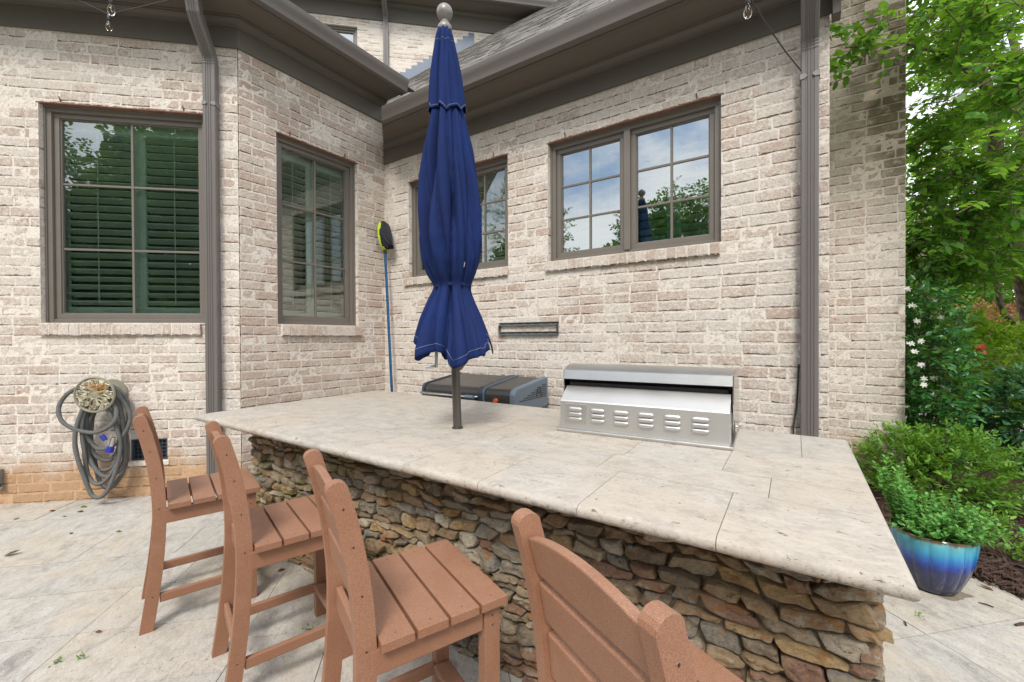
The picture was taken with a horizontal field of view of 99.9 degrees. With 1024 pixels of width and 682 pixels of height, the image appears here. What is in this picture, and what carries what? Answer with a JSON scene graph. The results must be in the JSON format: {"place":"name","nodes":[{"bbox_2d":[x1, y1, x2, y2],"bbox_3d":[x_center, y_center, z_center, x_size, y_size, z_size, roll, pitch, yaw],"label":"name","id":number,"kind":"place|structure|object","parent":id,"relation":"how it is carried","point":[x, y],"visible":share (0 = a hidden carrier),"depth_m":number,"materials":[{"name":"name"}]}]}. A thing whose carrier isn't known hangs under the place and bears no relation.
{"place":"outdoors","nodes":[
{"label":"outdoors","id":0,"kind":"place"},
{"bbox_2d":[0,435,1023,681],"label":"patio","id":1,"kind":"structure","parent":0,"point":[64,595],"depth_m":2.23,"materials":[{"name":"stone"}]},
{"bbox_2d":[132,406,260,635],"bbox_3d":[-1.762,0.901,2.419,0.537,1.074,0.468,-1,1,-39],"label":"bar chair","id":2,"kind":"object","parent":1,"relation":"on","point":[176,494],"visible":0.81,"depth_m":2.21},
{"bbox_2d":[205,421,352,681],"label":"bar chair","id":3,"kind":"object","parent":1,"relation":"on","point":[260,537],"visible":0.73,"depth_m":1.84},
{"bbox_2d":[378,221,393,391],"bbox_3d":[-1.520,-0.054,5.335,0.277,2.897,0.177,0,1,34],"label":"leaf skimmer","id":4,"kind":"object","parent":1,"relation":"on","point":[385,238],"visible":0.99,"depth_m":5.30,"materials":[{"name":"black plastic"}]},
{"bbox_2d":[303,449,507,681],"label":"bar chair","id":5,"kind":"object","parent":1,"relation":"on","point":[396,610],"visible":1,"depth_m":1.36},
{"bbox_2d":[0,0,906,504],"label":"brick house","id":6,"kind":"structure","parent":1,"relation":"on","point":[200,200],"depth_m":4.04,"materials":[{"name":"brick"}]},
{"bbox_2d":[0,469,4,489],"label":"outlet box","id":7,"kind":"object","parent":6,"relation":"attached to","point":[2,477],"visible":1,"depth_m":3.76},
{"bbox_2d":[73,376,126,412],"bbox_3d":[-3.605,0.461,3.799,0.316,0.316,0.237,0,0,-10],"label":"hose reel","id":8,"kind":"object","parent":6,"relation":"attached to","point":[93,394],"visible":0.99,"depth_m":3.69,"materials":[{"name":"beige metal"}]},
{"bbox_2d":[56,384,132,499],"bbox_3d":[-3.638,0.877,3.786,0.523,1.001,0.216,0,0,-6],"label":"garden hose","id":9,"kind":"object","parent":8,"relation":"hanging from","point":[83,426],"visible":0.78,"depth_m":3.76,"materials":[{"name":"plastic"}]},
{"bbox_2d":[101,0,114,16],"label":"string light","id":10,"kind":"object","parent":6,"relation":"hanging from","point":[110,10],"visible":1,"depth_m":3.04,"materials":[{"name":"clear glass"}]},
{"bbox_2d":[78,0,168,31],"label":"string light","id":11,"kind":"object","parent":6,"relation":"hanging from","point":[109,27],"visible":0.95,"depth_m":3.42,"materials":[{"name":"clear glass"}]},
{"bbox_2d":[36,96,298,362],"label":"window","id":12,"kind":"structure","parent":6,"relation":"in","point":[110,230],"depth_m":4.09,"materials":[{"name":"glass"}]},
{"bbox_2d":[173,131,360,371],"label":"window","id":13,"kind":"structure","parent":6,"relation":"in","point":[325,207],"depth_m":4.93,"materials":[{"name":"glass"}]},
{"bbox_2d":[327,25,356,44],"bbox_3d":[-4.059,-6.162,9.550,1.250,1.550,0.198,0,0,-10],"label":"window","id":14,"kind":"structure","parent":6,"relation":"in","point":[350,33],"depth_m":9.56,"materials":[{"name":"paint"}]},
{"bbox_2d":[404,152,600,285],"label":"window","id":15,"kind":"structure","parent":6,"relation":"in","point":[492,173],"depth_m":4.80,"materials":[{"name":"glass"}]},
{"bbox_2d":[498,321,558,334],"bbox_3d":[0.151,-0.127,4.324,0.696,0.126,0.032,0,1,34],"label":"wall rack","id":16,"kind":"object","parent":6,"relation":"attached to","point":[556,323],"depth_m":4.30,"materials":[{"name":"metal"}]},
{"bbox_2d":[545,93,722,271],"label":"window","id":17,"kind":"structure","parent":6,"relation":"in","point":[657,175],"depth_m":3.82,"materials":[{"name":"glass"}]},
{"bbox_2d":[744,0,801,70],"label":"string light","id":18,"kind":"object","parent":6,"relation":"attached to","point":[747,12],"visible":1,"depth_m":2.46,"materials":[{"name":"clear glass"}]},
{"bbox_2d":[792,364,799,433],"bbox_3d":[2.019,0.781,3.078,0.070,1.230,0.014,0,0,3],"label":"drain hose","id":19,"kind":"object","parent":6,"relation":"attached to","point":[796,398],"visible":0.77,"depth_m":3.07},
{"bbox_2d":[420,372,547,407],"bbox_3d":[-0.283,0.878,4.116,1.089,1.081,0.648,0,1,34],"label":"pellet smoker","id":20,"kind":"object","parent":1,"relation":"on","point":[520,390],"visible":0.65,"depth_m":3.93,"materials":[{"name":"black metal"}]},
{"bbox_2d":[194,390,920,681],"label":"bar counter","id":21,"kind":"object","parent":1,"relation":"on","point":[758,556],"visible":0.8,"depth_m":1.63,"materials":[{"name":"stone"}]},
{"bbox_2d":[413,3,492,428],"bbox_3d":[-0.351,-0.705,2.543,0.464,2.545,0.559,0,0,-15],"label":"patio umbrella","id":22,"kind":"object","parent":21,"relation":"on","point":[451,328],"visible":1,"depth_m":2.42,"materials":[{"name":"blue fabric"}]},
{"bbox_2d":[557,363,739,450],"bbox_3d":[0.798,0.324,2.497,0.916,0.375,0.600,0,1,30],"label":"steel grill","id":23,"kind":"object","parent":21,"relation":"on","point":[691,406],"visible":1,"depth_m":2.27,"materials":[{"name":"silver metal"}]},
{"bbox_2d":[511,508,743,681],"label":"bar chair","id":24,"kind":"object","parent":1,"relation":"on","point":[590,623],"visible":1,"depth_m":0.78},
{"bbox_2d":[889,518,979,595],"bbox_3d":[2.420,1.249,2.479,0.372,0.335,0.374,0,1,34],"label":"glazed pot","id":25,"kind":"object","parent":1,"relation":"on","point":[941,568],"visible":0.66,"depth_m":2.36,"materials":[{"name":"blue ceramic"}]},
{"bbox_2d":[872,454,1023,587],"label":"potted oregano","id":26,"kind":"object","parent":25,"relation":"in","point":[936,522],"visible":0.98,"depth_m":2.42,"materials":[{"name":"green plant"}]},
{"bbox_2d":[939,591,973,600],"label":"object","id":27,"kind":"structure","parent":1,"relation":"on","point":[960,595],"depth_m":2.39,"materials":[{"name":"beige stone"}]},
{"bbox_2d":[1014,622,1023,625],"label":"twig","id":28,"kind":"object","parent":1,"relation":"on","point":[1019,624],"visible":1,"depth_m":2.15,"materials":[{"name":"brown wood"}]},
{"bbox_2d":[867,428,1023,600],"bbox_3d":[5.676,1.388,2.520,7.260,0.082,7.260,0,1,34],"label":"mulch bed","id":29,"kind":"object","parent":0,"point":[880,502],"visible":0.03,"depth_m":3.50,"materials":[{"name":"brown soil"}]},
{"bbox_2d":[849,416,1023,519],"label":"azalea shrub","id":30,"kind":"object","parent":29,"relation":"on","point":[916,446],"visible":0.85,"depth_m":3.56,"materials":[{"name":"green plant"}]},
{"bbox_2d":[902,257,991,488],"bbox_3d":[4.178,0.325,4.232,0.686,2.319,1.457,0,1,34],"label":"jasmine vine","id":31,"kind":"object","parent":29,"relation":"on","point":[941,337],"visible":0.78,"depth_m":4.00,"materials":[{"name":"green plant"}]},
{"bbox_2d":[907,307,1023,453],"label":"flowering shrub","id":32,"kind":"object","parent":29,"relation":"on","point":[1009,333],"visible":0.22,"depth_m":4.97,"materials":[{"name":"green plant"}]},
{"bbox_2d":[954,361,1023,470],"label":"rose shrub","id":33,"kind":"object","parent":29,"relation":"on","point":[997,415],"visible":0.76,"depth_m":4.42,"materials":[{"name":"green plant"}]},
{"bbox_2d":[980,515,1023,560],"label":"seedling","id":34,"kind":"object","parent":29,"relation":"on","point":[1016,547],"visible":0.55,"depth_m":2.72,"materials":[{"name":"green plant"}]},
{"bbox_2d":[982,509,1023,548],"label":"seedling","id":35,"kind":"object","parent":29,"relation":"on","point":[1008,522],"visible":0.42,"depth_m":2.92,"materials":[{"name":"green plant"}]},
{"bbox_2d":[906,0,1023,308],"label":"sky","id":36,"kind":"structure","parent":0,"point":[909,100],"materials":[{"name":"white"}]},
{"label":"lawn","id":37,"kind":"structure","parent":0,"visible":0},
{"bbox_2d":[830,0,1023,329],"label":"shade tree","id":38,"kind":"object","parent":37,"relation":"on","point":[965,36],"visible":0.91,"depth_m":4.30,"materials":[{"name":"green plant"}]},
{"bbox_2d":[905,198,1008,315],"bbox_3d":[26.140,-4.049,26.090,10.844,10.551,10.994,0,0,-1],"label":"tree","id":39,"kind":"object","parent":37,"relation":"on","point":[935,251],"visible":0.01,"depth_m":25.72,"materials":[{"name":"green plant"}]},
{"bbox_2d":[905,111,1018,371],"bbox_3d":[18.254,-3.800,16.949,7.348,10.272,7.703,0,1,34],"label":"tree","id":40,"kind":"object","parent":37,"relation":"on","point":[1007,144],"visible":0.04,"depth_m":16.36,"materials":[{"name":"green plant"}]},
{"bbox_2d":[905,130,1023,345],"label":"tree","id":41,"kind":"object","parent":37,"relation":"on","point":[922,254],"visible":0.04,"depth_m":13.29,"materials":[{"name":"green plant"}]},
{"bbox_2d":[917,295,1016,369],"bbox_3d":[10.956,0.106,10.517,2.094,2.425,1.960,0,1,34],"label":"nandina shrub","id":42,"kind":"object","parent":37,"relation":"on","point":[989,313],"visible":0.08,"depth_m":10.12,"materials":[{"name":"red plant"}]},
{"bbox_2d":[934,236,1016,316],"bbox_3d":[18.377,-2.256,15.046,6.526,7.218,6.863,0,1,34],"label":"tree","id":43,"kind":"object","parent":37,"relation":"on","point":[990,292],"visible":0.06,"depth_m":15.13,"materials":[{"name":"green plant"}]},
{"bbox_2d":[937,335,1023,404],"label":"dark shrub","id":44,"kind":"object","parent":37,"relation":"on","point":[1016,354],"visible":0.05,"depth_m":8.99,"materials":[{"name":"green plant"}]},
{"bbox_2d":[945,300,1022,369],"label":"nandina shrub","id":45,"kind":"object","parent":37,"relation":"on","point":[1012,308],"visible":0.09,"depth_m":10.99,"materials":[{"name":"red plant"}]},
{"bbox_2d":[974,283,1021,379],"bbox_3d":[15.395,-0.218,13.411,2.287,3.460,2.196,0,1,34],"label":"tree","id":46,"kind":"object","parent":37,"relation":"on","point":[990,298],"visible":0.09,"depth_m":13.39,"materials":[{"name":"green plant"}]}
]}

